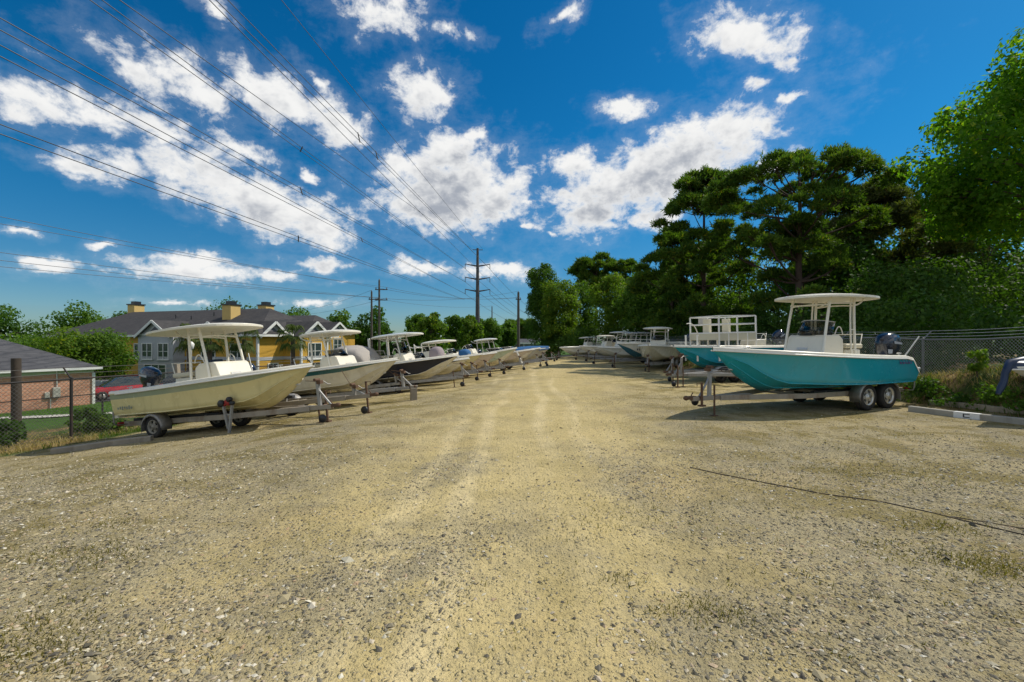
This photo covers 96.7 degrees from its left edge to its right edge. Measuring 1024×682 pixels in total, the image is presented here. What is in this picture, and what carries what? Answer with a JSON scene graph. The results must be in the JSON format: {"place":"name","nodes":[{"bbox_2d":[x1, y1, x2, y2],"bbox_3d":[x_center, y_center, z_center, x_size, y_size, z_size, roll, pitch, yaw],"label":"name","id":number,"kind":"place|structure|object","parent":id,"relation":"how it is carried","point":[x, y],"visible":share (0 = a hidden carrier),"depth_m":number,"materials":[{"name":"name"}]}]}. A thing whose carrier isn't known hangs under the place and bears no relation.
{"place":"outdoors","nodes":[
{"label":"outdoors","id":0,"kind":"place"},
{"bbox_2d":[0,401,111,416],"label":"lawn grass","id":1,"kind":"structure","parent":0,"point":[74,406],"depth_m":24.56,"materials":[{"name":"green plant"}]},
{"bbox_2d":[0,341,1023,681],"bbox_3d":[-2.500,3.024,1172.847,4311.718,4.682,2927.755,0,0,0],"label":"ground","id":2,"kind":"structure","parent":0,"point":[496,407],"depth_m":4.21,"materials":[{"name":"beige gravel"}]},
{"bbox_2d":[0,416,29,447],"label":"shrub","id":3,"kind":"object","parent":2,"relation":"on","point":[12,431],"visible":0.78,"depth_m":11.60,"materials":[{"name":"green plant"}]},
{"bbox_2d":[10,358,21,431],"bbox_3d":[-15.252,1.791,14.000,0.249,2.522,0.250,0,0,0],"label":"wooden post","id":4,"kind":"object","parent":2,"relation":"on","point":[16,363],"visible":0.65,"depth_m":13.92,"materials":[{"name":"brown wood"}]},
{"bbox_2d":[0,304,51,346],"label":"broadleaf tree","id":5,"kind":"object","parent":2,"relation":"on","point":[6,319],"visible":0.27,"depth_m":70.69,"materials":[{"name":"green plant"}]},
{"bbox_2d":[0,331,60,350],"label":"broadleaf tree","id":6,"kind":"object","parent":2,"relation":"on","point":[24,341],"visible":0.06,"depth_m":40.88,"materials":[{"name":"green plant"}]},
{"bbox_2d":[0,339,102,413],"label":"brick shed","id":7,"kind":"structure","parent":2,"relation":"on","point":[38,359],"depth_m":27.29,"materials":[{"name":"orange"}]},
{"bbox_2d":[0,392,103,421],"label":"chain link fence","id":8,"kind":"object","parent":2,"relation":"on","point":[102,402],"visible":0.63,"depth_m":19.27,"materials":[{"name":"metal"}]},
{"bbox_2d":[34,299,105,338],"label":"broadleaf tree","id":9,"kind":"object","parent":2,"relation":"on","point":[86,318],"visible":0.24,"depth_m":70.85,"materials":[{"name":"green plant"}]},
{"bbox_2d":[25,325,131,379],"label":"broadleaf tree","id":10,"kind":"object","parent":2,"relation":"on","point":[51,344],"visible":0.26,"depth_m":40.12,"materials":[{"name":"green plant"}]},
{"bbox_2d":[63,406,111,433],"bbox_3d":[-12.385,2.405,13.304,0.922,1.055,0.990,0,0,-26],"label":"shrub","id":11,"kind":"object","parent":2,"relation":"on","point":[79,414],"visible":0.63,"depth_m":13.14,"materials":[{"name":"green plant"}]},
{"bbox_2d":[54,326,141,379],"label":"broadleaf tree","id":12,"kind":"object","parent":2,"relation":"on","point":[114,343],"visible":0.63,"depth_m":41.52,"materials":[{"name":"green plant"}]},
{"bbox_2d":[50,435,153,453],"bbox_3d":[-9.081,2.318,10.125,1.798,0.317,0.160,0,0,-18],"label":"edging timber","id":13,"kind":"object","parent":2,"relation":"on","point":[86,446],"visible":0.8,"depth_m":10.05,"materials":[{"name":"wood"}]},
{"bbox_2d":[46,301,338,379],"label":"apartment building","id":14,"kind":"structure","parent":2,"relation":"on","point":[136,322],"depth_m":49.52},
{"bbox_2d":[187,334,231,359],"bbox_3d":[-25.196,1.396,38.012,3.204,5.628,3.180,0,0,0],"label":"palm tree","id":15,"kind":"object","parent":2,"relation":"on","point":[210,345],"visible":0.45,"depth_m":37.83,"materials":[{"name":"green plant"}]},
{"bbox_2d":[217,397,234,432],"bbox_3d":[-6.522,1.685,10.405,0.470,0.832,0.135,0,0,20],"label":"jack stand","id":16,"kind":"object","parent":2,"relation":"on","point":[227,401],"visible":1,"depth_m":10.38,"materials":[{"name":"metal"}]},
{"bbox_2d":[112,378,340,437],"bbox_3d":[-6.819,1.648,11.329,6.035,1.061,2.008,-6,-2,17],"label":"boat trailer","id":17,"kind":"object","parent":2,"relation":"on","point":[156,425],"visible":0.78,"depth_m":10.81,"materials":[{"name":"metal"}]},
{"bbox_2d":[108,323,314,417],"bbox_3d":[-7.464,0.684,11.526,5.882,2.207,2.315,-6,-2,17],"label":"console boat","id":18,"kind":"object","parent":17,"relation":"on","point":[207,385],"visible":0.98,"depth_m":10.74,"materials":[{"name":"plastic"}]},
{"bbox_2d":[224,330,260,360],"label":"palm tree","id":19,"kind":"object","parent":2,"relation":"on","point":[246,346],"visible":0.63,"depth_m":40.47,"materials":[{"name":"green plant"}]},
{"bbox_2d":[0,348,487,451],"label":"chain link fence","id":20,"kind":"object","parent":2,"relation":"on","point":[70,400],"visible":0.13,"depth_m":12.18,"materials":[{"name":"metal"}]},
{"bbox_2d":[205,371,378,427],"bbox_3d":[-6.072,1.537,12.418,5.585,1.174,1.999,-6,-2,17],"label":"boat trailer","id":21,"kind":"object","parent":2,"relation":"on","point":[293,399],"visible":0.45,"depth_m":11.79,"materials":[{"name":"metal"}]},
{"bbox_2d":[248,329,398,394],"bbox_3d":[-6.736,0.763,15.554,6.477,2.087,2.415,-6,-2,17],"label":"console boat","id":22,"kind":"object","parent":21,"relation":"on","point":[331,366],"visible":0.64,"depth_m":14.57,"materials":[{"name":"plastic"}]},
{"bbox_2d":[275,324,309,365],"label":"palm tree","id":23,"kind":"object","parent":2,"relation":"on","point":[299,345],"visible":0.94,"depth_m":41.55,"materials":[{"name":"green plant"}]},
{"bbox_2d":[291,315,360,348],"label":"apartment building","id":24,"kind":"structure","parent":2,"relation":"on","point":[330,325],"depth_m":64.59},
{"bbox_2d":[326,308,365,346],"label":"broadleaf tree","id":25,"kind":"object","parent":2,"relation":"on","point":[343,319],"visible":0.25,"depth_m":74.94,"materials":[{"name":"green plant"}]},
{"bbox_2d":[284,369,415,404],"bbox_3d":[-6.191,1.704,15.388,6.635,1.017,2.008,-6,-2,17],"label":"boat trailer","id":26,"kind":"object","parent":2,"relation":"on","point":[388,389],"visible":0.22,"depth_m":14.58,"materials":[{"name":"metal"}]},
{"bbox_2d":[357,305,395,355],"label":"broadleaf tree","id":27,"kind":"object","parent":2,"relation":"on","point":[384,328],"visible":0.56,"depth_m":76.44,"materials":[{"name":"green plant"}]},
{"bbox_2d":[364,370,404,392],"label":"boat trailer","id":28,"kind":"object","parent":2,"relation":"on","point":[399,383],"visible":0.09,"depth_m":18.57,"materials":[{"name":"metal"}]},
{"bbox_2d":[335,345,381,361],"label":"covered boat","id":29,"kind":"object","parent":28,"relation":"on","point":[361,353],"visible":0.05,"depth_m":18.63,"materials":[{"name":"fabric"}]},
{"bbox_2d":[399,313,426,353],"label":"broadleaf tree","id":30,"kind":"object","parent":2,"relation":"on","point":[410,323],"visible":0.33,"depth_m":78.76,"materials":[{"name":"green plant"}]},
{"bbox_2d":[368,362,469,393],"bbox_3d":[-4.809,1.699,19.835,6.388,1.032,2.008,-6,-2,16],"label":"boat trailer","id":31,"kind":"object","parent":2,"relation":"on","point":[462,376],"visible":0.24,"depth_m":19.04,"materials":[{"name":"metal"}]},
{"bbox_2d":[367,332,458,382],"bbox_3d":[-5.286,0.743,19.972,6.377,2.087,2.365,-6,-2,16],"label":"console boat","id":32,"kind":"object","parent":31,"relation":"on","point":[437,361],"visible":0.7,"depth_m":19.12,"materials":[{"name":"plastic"}]},
{"bbox_2d":[409,312,451,349],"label":"broadleaf tree","id":33,"kind":"object","parent":2,"relation":"on","point":[433,324],"visible":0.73,"depth_m":73.30,"materials":[{"name":"green plant"}]},
{"bbox_2d":[412,362,482,384],"bbox_3d":[-4.167,1.718,23.227,5.735,1.017,2.008,-6,-2,16],"label":"boat trailer","id":34,"kind":"object","parent":2,"relation":"on","point":[459,374],"visible":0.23,"depth_m":22.54,"materials":[{"name":"metal"}]},
{"bbox_2d":[413,352,469,374],"bbox_3d":[-4.747,1.248,23.393,5.540,1.649,1.967,-6,-2,16],"label":"skiff","id":35,"kind":"object","parent":34,"relation":"on","point":[452,366],"visible":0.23,"depth_m":22.68,"materials":[{"name":"plastic"}]},
{"bbox_2d":[405,359,495,384],"bbox_3d":[-3.964,1.757,25.669,6.435,1.017,2.008,-6,-2,17],"label":"boat trailer","id":36,"kind":"object","parent":2,"relation":"on","point":[486,369],"visible":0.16,"depth_m":24.89,"materials":[{"name":"metal"}]},
{"bbox_2d":[407,339,482,371],"bbox_3d":[-4.572,0.993,25.854,6.240,1.982,2.216,-6,-2,17],"label":"console boat","id":37,"kind":"object","parent":36,"relation":"on","point":[464,353],"visible":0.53,"depth_m":25.03,"materials":[{"name":"plastic"}]},
{"bbox_2d":[443,314,464,350],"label":"broadleaf tree","id":38,"kind":"object","parent":2,"relation":"on","point":[452,332],"visible":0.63,"depth_m":89.14,"materials":[{"name":"green plant"}]},
{"bbox_2d":[459,314,484,350],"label":"broadleaf tree","id":39,"kind":"object","parent":2,"relation":"on","point":[468,322],"visible":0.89,"depth_m":82.84,"materials":[{"name":"green plant"}]},
{"bbox_2d":[465,248,490,322],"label":"transmission pole","id":40,"kind":"object","parent":2,"relation":"on","point":[477,291],"visible":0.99,"depth_m":99.73,"materials":[{"name":"metal"}]},
{"bbox_2d":[0,56,443,282],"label":"power line","id":41,"kind":"object","parent":40,"relation":"attached to","point":[176,146],"visible":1,"depth_m":23.97,"materials":[{"name":"metal"}]},
{"bbox_2d":[0,29,459,278],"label":"power line","id":42,"kind":"object","parent":40,"relation":"attached to","point":[176,125],"visible":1,"depth_m":23.86,"materials":[{"name":"metal"}]},
{"bbox_2d":[0,133,460,298],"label":"power line","id":43,"kind":"object","parent":40,"relation":"attached to","point":[177,197],"visible":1,"depth_m":24.25,"materials":[{"name":"metal"}]},
{"bbox_2d":[0,124,461,298],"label":"power line","id":44,"kind":"object","parent":40,"relation":"attached to","point":[178,191],"visible":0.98,"depth_m":24.41,"materials":[{"name":"metal"}]},
{"bbox_2d":[0,17,464,281],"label":"power line","id":45,"kind":"object","parent":40,"relation":"attached to","point":[175,117],"visible":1,"depth_m":23.98,"materials":[{"name":"metal"}]},
{"bbox_2d":[0,45,464,293],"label":"power line","id":46,"kind":"object","parent":40,"relation":"attached to","point":[178,140],"visible":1,"depth_m":24.07,"materials":[{"name":"metal"}]},
{"bbox_2d":[90,0,463,267],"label":"power line","id":47,"kind":"object","parent":40,"relation":"attached to","point":[237,105],"visible":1,"depth_m":28.63,"materials":[{"name":"metal"}]},
{"bbox_2d":[463,358,508,373],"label":"boat trailer","id":48,"kind":"object","parent":2,"relation":"on","point":[500,367],"visible":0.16,"depth_m":26.86,"materials":[{"name":"metal"}]},
{"bbox_2d":[444,348,496,369],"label":"console boat","id":49,"kind":"object","parent":48,"relation":"on","point":[485,356],"visible":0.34,"depth_m":26.93,"materials":[{"name":"plastic"}]},
{"bbox_2d":[481,318,503,349],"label":"broadleaf tree","id":50,"kind":"object","parent":2,"relation":"on","point":[492,329],"visible":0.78,"depth_m":90.34,"materials":[{"name":"green plant"}]},
{"bbox_2d":[460,355,528,375],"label":"boat trailer","id":51,"kind":"object","parent":2,"relation":"on","point":[523,364],"visible":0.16,"depth_m":29.37,"materials":[{"name":"metal"}]},
{"bbox_2d":[457,344,516,366],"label":"console boat","id":52,"kind":"object","parent":51,"relation":"on","point":[503,354],"visible":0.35,"depth_m":29.40,"materials":[{"name":"plastic"}]},
{"bbox_2d":[496,320,516,346],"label":"broadleaf tree","id":53,"kind":"object","parent":2,"relation":"on","point":[509,335],"visible":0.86,"depth_m":98.72,"materials":[{"name":"green plant"}]},
{"bbox_2d":[0,365,1023,681],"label":"weeds","id":54,"kind":"object","parent":2,"relation":"on","point":[108,551],"visible":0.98,"depth_m":3.58,"materials":[{"name":"green plant"}]},
{"bbox_2d":[483,354,544,366],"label":"boat trailer","id":55,"kind":"object","parent":2,"relation":"on","point":[540,361],"visible":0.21,"depth_m":32.96,"materials":[{"name":"metal"}]},
{"bbox_2d":[457,338,534,363],"bbox_3d":[-1.261,0.774,33.820,6.040,2.072,2.216,-6,-2,15],"label":"boat","id":56,"kind":"object","parent":55,"relation":"on","point":[524,353],"visible":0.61,"depth_m":33.09,"materials":[{"name":"plastic"}]},
{"bbox_2d":[523,263,559,357],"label":"cedar tree","id":57,"kind":"object","parent":2,"relation":"on","point":[544,272],"visible":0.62,"depth_m":59.64,"materials":[{"name":"green plant"}]},
{"bbox_2d":[530,333,566,358],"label":"bush","id":58,"kind":"object","parent":2,"relation":"on","point":[549,344],"visible":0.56,"depth_m":56.51,"materials":[{"name":"green plant"}]},
{"bbox_2d":[538,278,583,357],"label":"broadleaf tree","id":59,"kind":"object","parent":2,"relation":"on","point":[555,297],"visible":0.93,"depth_m":55.91,"materials":[{"name":"green plant"}]},
{"bbox_2d":[555,325,604,350],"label":"bush","id":60,"kind":"object","parent":2,"relation":"on","point":[578,340],"visible":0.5,"depth_m":53.29,"materials":[{"name":"green plant"}]},
{"bbox_2d":[556,351,603,359],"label":"boat trailer","id":61,"kind":"object","parent":2,"relation":"on","point":[570,355],"visible":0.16,"depth_m":46.44,"materials":[{"name":"metal"}]},
{"bbox_2d":[559,337,615,354],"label":"skiff","id":62,"kind":"object","parent":61,"relation":"on","point":[572,350],"visible":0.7,"depth_m":46.56,"materials":[{"name":"plastic"}]},
{"bbox_2d":[561,280,599,345],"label":"broadleaf tree","id":63,"kind":"object","parent":2,"relation":"on","point":[587,312],"visible":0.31,"depth_m":60.75,"materials":[{"name":"green plant"}]},
{"bbox_2d":[564,251,617,342],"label":"pine tree","id":64,"kind":"object","parent":2,"relation":"on","point":[583,268],"visible":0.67,"depth_m":68.70,"materials":[{"name":"green plant"}]},
{"bbox_2d":[586,272,633,340],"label":"broadleaf tree","id":65,"kind":"object","parent":2,"relation":"on","point":[608,290],"visible":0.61,"depth_m":53.32,"materials":[{"name":"green plant"}]},
{"bbox_2d":[590,351,644,363],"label":"boat trailer","id":66,"kind":"object","parent":2,"relation":"on","point":[594,358],"visible":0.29,"depth_m":34.77,"materials":[{"name":"metal"}]},
{"bbox_2d":[597,332,652,357],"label":"console boat","id":67,"kind":"object","parent":66,"relation":"on","point":[611,351],"visible":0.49,"depth_m":34.86,"materials":[{"name":"plastic"}]},
{"bbox_2d":[603,258,637,330],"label":"pine tree","id":68,"kind":"object","parent":2,"relation":"on","point":[623,266],"visible":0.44,"depth_m":67.12,"materials":[{"name":"green plant"}]},
{"bbox_2d":[611,272,670,340],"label":"broadleaf tree","id":69,"kind":"object","parent":2,"relation":"on","point":[629,305],"visible":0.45,"depth_m":46.97,"materials":[{"name":"green plant"}]},
{"bbox_2d":[609,352,687,367],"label":"boat trailer","id":70,"kind":"object","parent":2,"relation":"on","point":[614,360],"visible":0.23,"depth_m":29.92,"materials":[{"name":"metal"}]},
{"bbox_2d":[616,333,700,357],"bbox_3d":[10.016,0.321,31.320,7.040,1.543,2.466,-2,1,-26],"label":"console boat","id":71,"kind":"object","parent":70,"relation":"on","point":[631,348],"visible":0.44,"depth_m":29.91,"materials":[{"name":"blue paint"}]},
{"bbox_2d":[645,354,679,371],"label":"boat trailer","id":72,"kind":"object","parent":2,"relation":"on","point":[648,363],"visible":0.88,"depth_m":28.16,"materials":[{"name":"metal"}]},
{"bbox_2d":[638,327,679,360],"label":"console boat","id":73,"kind":"object","parent":72,"relation":"on","point":[658,347],"visible":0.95,"depth_m":27.33,"materials":[{"name":"plastic"}]},
{"bbox_2d":[625,227,714,340],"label":"pine tree","id":74,"kind":"object","parent":2,"relation":"on","point":[659,315],"visible":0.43,"depth_m":41.34,"materials":[{"name":"green plant"}]},
{"bbox_2d":[663,356,724,381],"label":"boat trailer","id":75,"kind":"object","parent":2,"relation":"on","point":[685,370],"visible":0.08,"depth_m":19.38,"materials":[{"name":"metal"}]},
{"bbox_2d":[673,315,784,367],"bbox_3d":[10.111,-0.003,20.561,6.899,2.254,2.365,-2,1,-20],"label":"tower boat","id":76,"kind":"object","parent":75,"relation":"on","point":[701,355],"visible":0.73,"depth_m":19.62,"materials":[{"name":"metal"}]},
{"bbox_2d":[639,163,759,343],"bbox_3d":[15.787,-6.117,36.245,9.189,15.043,9.322,0,0,40],"label":"pine tree","id":77,"kind":"object","parent":2,"relation":"on","point":[689,187],"visible":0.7,"depth_m":34.81,"materials":[{"name":"green plant"}]},
{"bbox_2d":[666,353,739,387],"bbox_3d":[8.397,1.114,18.028,5.585,1.291,2.008,0,0,-20],"label":"boat trailer","id":78,"kind":"object","parent":2,"relation":"on","point":[719,376],"visible":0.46,"depth_m":17.33,"materials":[{"name":"metal"}]},
{"bbox_2d":[670,306,746,344],"bbox_3d":[15.071,-0.500,33.880,5.609,4.376,5.451,0,0,0],"label":"bush","id":79,"kind":"object","parent":2,"relation":"on","point":[714,328],"visible":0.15,"depth_m":34.18,"materials":[{"name":"green plant"}]},
{"bbox_2d":[687,245,790,341],"bbox_3d":[18.984,-3.351,38.036,8.409,9.507,9.209,0,0,0],"label":"broadleaf tree","id":80,"kind":"object","parent":2,"relation":"on","point":[728,301],"visible":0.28,"depth_m":36.14,"materials":[{"name":"green plant"}]},
{"bbox_2d":[732,305,799,343],"bbox_3d":[16.009,-0.325,28.457,4.597,4.071,4.865,0,0,32],"label":"bush","id":81,"kind":"object","parent":2,"relation":"on","point":[765,327],"visible":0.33,"depth_m":28.16,"materials":[{"name":"green plant"}]},
{"bbox_2d":[683,365,914,415],"bbox_3d":[7.182,1.162,11.715,7.035,1.201,2.008,0,0,-22],"label":"boat trailer","id":82,"kind":"object","parent":2,"relation":"on","point":[864,397],"visible":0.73,"depth_m":11.37,"materials":[{"name":"metal"}]},
{"bbox_2d":[711,293,919,390],"bbox_3d":[8.011,0.089,12.050,7.132,2.662,2.415,0,0,-22],"label":"console boat","id":83,"kind":"object","parent":82,"relation":"on","point":[813,354],"visible":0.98,"depth_m":11.17,"materials":[{"name":"plastic"}]},
{"bbox_2d":[699,141,912,334],"bbox_3d":[18.195,-5.304,28.543,11.601,13.414,9.240,0,0,-15],"label":"pine tree","id":84,"kind":"object","parent":2,"relation":"on","point":[777,239],"visible":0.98,"depth_m":27.80,"materials":[{"name":"green plant"}]},
{"bbox_2d":[627,327,1023,376],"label":"chain link fence","id":85,"kind":"object","parent":2,"relation":"on","point":[922,349],"visible":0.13,"depth_m":13.33,"materials":[{"name":"metal"}]},
{"bbox_2d":[767,294,895,352],"bbox_3d":[15.828,-0.465,22.953,4.988,3.865,4.479,0,0,0],"label":"bush","id":86,"kind":"object","parent":2,"relation":"on","point":[838,314],"visible":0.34,"depth_m":22.89,"materials":[{"name":"green plant"}]},
{"bbox_2d":[768,231,901,329],"bbox_3d":[23.586,-3.097,32.956,8.625,9.351,8.228,0,0,0],"label":"broadleaf tree","id":87,"kind":"object","parent":2,"relation":"on","point":[861,257],"visible":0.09,"depth_m":31.36,"materials":[{"name":"green plant"}]},
{"bbox_2d":[690,467,1023,534],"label":"cable","id":88,"kind":"object","parent":2,"relation":"on","point":[866,499],"visible":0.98,"depth_m":5.05,"materials":[{"name":"black rubber"}]},
{"bbox_2d":[772,175,1004,353],"bbox_3d":[27.809,-5.611,34.554,13.595,13.914,12.566,0,0,0],"label":"pine tree","id":89,"kind":"object","parent":2,"relation":"on","point":[906,209],"visible":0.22,"depth_m":33.02,"materials":[{"name":"green plant"}]},
{"bbox_2d":[814,255,993,362],"bbox_3d":[20.375,-1.245,23.992,6.610,6.112,7.066,0,0,-28],"label":"broadleaf tree","id":90,"kind":"object","parent":2,"relation":"on","point":[887,286],"visible":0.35,"depth_m":22.36,"materials":[{"name":"green plant"}]},
{"bbox_2d":[839,286,991,374],"bbox_3d":[16.247,-0.166,18.180,5.123,3.902,4.018,0,0,-24],"label":"bush","id":91,"kind":"object","parent":2,"relation":"on","point":[876,315],"visible":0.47,"depth_m":17.52,"materials":[{"name":"green plant"}]},
{"bbox_2d":[903,375,951,399],"bbox_3d":[11.160,1.300,12.187,0.946,0.784,1.064,0,0,-40],"label":"weed","id":92,"kind":"object","parent":2,"relation":"on","point":[930,386],"visible":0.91,"depth_m":12.14,"materials":[{"name":"green plant"}]},
{"bbox_2d":[878,194,1023,309],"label":"broadleaf tree","id":93,"kind":"object","parent":2,"relation":"on","point":[894,242],"visible":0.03,"depth_m":40.88,"materials":[{"name":"green plant"}]},
{"bbox_2d":[879,251,1023,360],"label":"broadleaf tree","id":94,"kind":"object","parent":2,"relation":"on","point":[996,286],"visible":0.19,"depth_m":25.82,"materials":[{"name":"green plant"}]},
{"bbox_2d":[884,21,1023,249],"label":"maple tree","id":95,"kind":"object","parent":2,"relation":"on","point":[975,209],"visible":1,"depth_m":22.05,"materials":[{"name":"green plant"}]},
{"bbox_2d":[930,391,981,408],"bbox_3d":[11.056,1.543,11.285,0.874,0.605,0.994,0,0,-42],"label":"weed","id":96,"kind":"object","parent":2,"relation":"on","point":[954,397],"visible":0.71,"depth_m":11.24,"materials":[{"name":"green plant"}]},
{"bbox_2d":[900,185,1023,357],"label":"broadleaf tree","id":97,"kind":"object","parent":2,"relation":"on","point":[997,255],"visible":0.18,"depth_m":31.72,"materials":[{"name":"green plant"}]},
{"bbox_2d":[908,406,1023,424],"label":"kerb beam","id":98,"kind":"structure","parent":2,"relation":"on","point":[983,417],"depth_m":10.23,"materials":[{"name":"concrete"}]},
{"bbox_2d":[964,348,989,376],"bbox_3d":[11.634,0.631,11.384,0.459,0.896,0.543,0,0,42],"label":"weed","id":99,"kind":"object","parent":2,"relation":"on","point":[982,355],"visible":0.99,"depth_m":11.29,"materials":[{"name":"green plant"}]},
{"bbox_2d":[958,298,1023,363],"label":"bush","id":100,"kind":"object","parent":2,"relation":"on","point":[1003,322],"visible":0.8,"depth_m":14.57,"materials":[{"name":"green plant"}]},
{"bbox_2d":[974,381,1023,404],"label":"weed","id":101,"kind":"object","parent":2,"relation":"on","point":[990,391],"visible":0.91,"depth_m":10.43,"materials":[{"name":"green plant"}]},
{"bbox_2d":[995,356,1023,394],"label":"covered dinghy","id":102,"kind":"object","parent":2,"relation":"on","point":[1016,365],"visible":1,"depth_m":9.66,"materials":[{"name":"fabric"}]},
{"bbox_2d":[0,362,1023,455],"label":"dry grass","id":103,"kind":"structure","parent":0,"point":[30,446],"depth_m":11.65,"materials":[{"name":"plant"}]},
{"bbox_2d":[0,360,1023,449],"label":"green grass","id":104,"kind":"structure","parent":0,"point":[686,362],"depth_m":11.96,"materials":[{"name":"green plant"}]},
{"bbox_2d":[0,0,1023,341],"label":"sky","id":105,"kind":"structure","parent":0,"point":[556,132],"materials":[{"name":"blue"}]},
{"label":"parking lot","id":106,"kind":"structure","parent":0,"visible":0},
{"bbox_2d":[95,375,142,400],"bbox_3d":[-29.047,3.423,33.992,1.900,1.705,4.460,0,0,38],"label":"parked car","id":107,"kind":"object","parent":106,"relation":"on","point":[116,383],"visible":0.23,"depth_m":33.27,"materials":[{"name":"red paint"}]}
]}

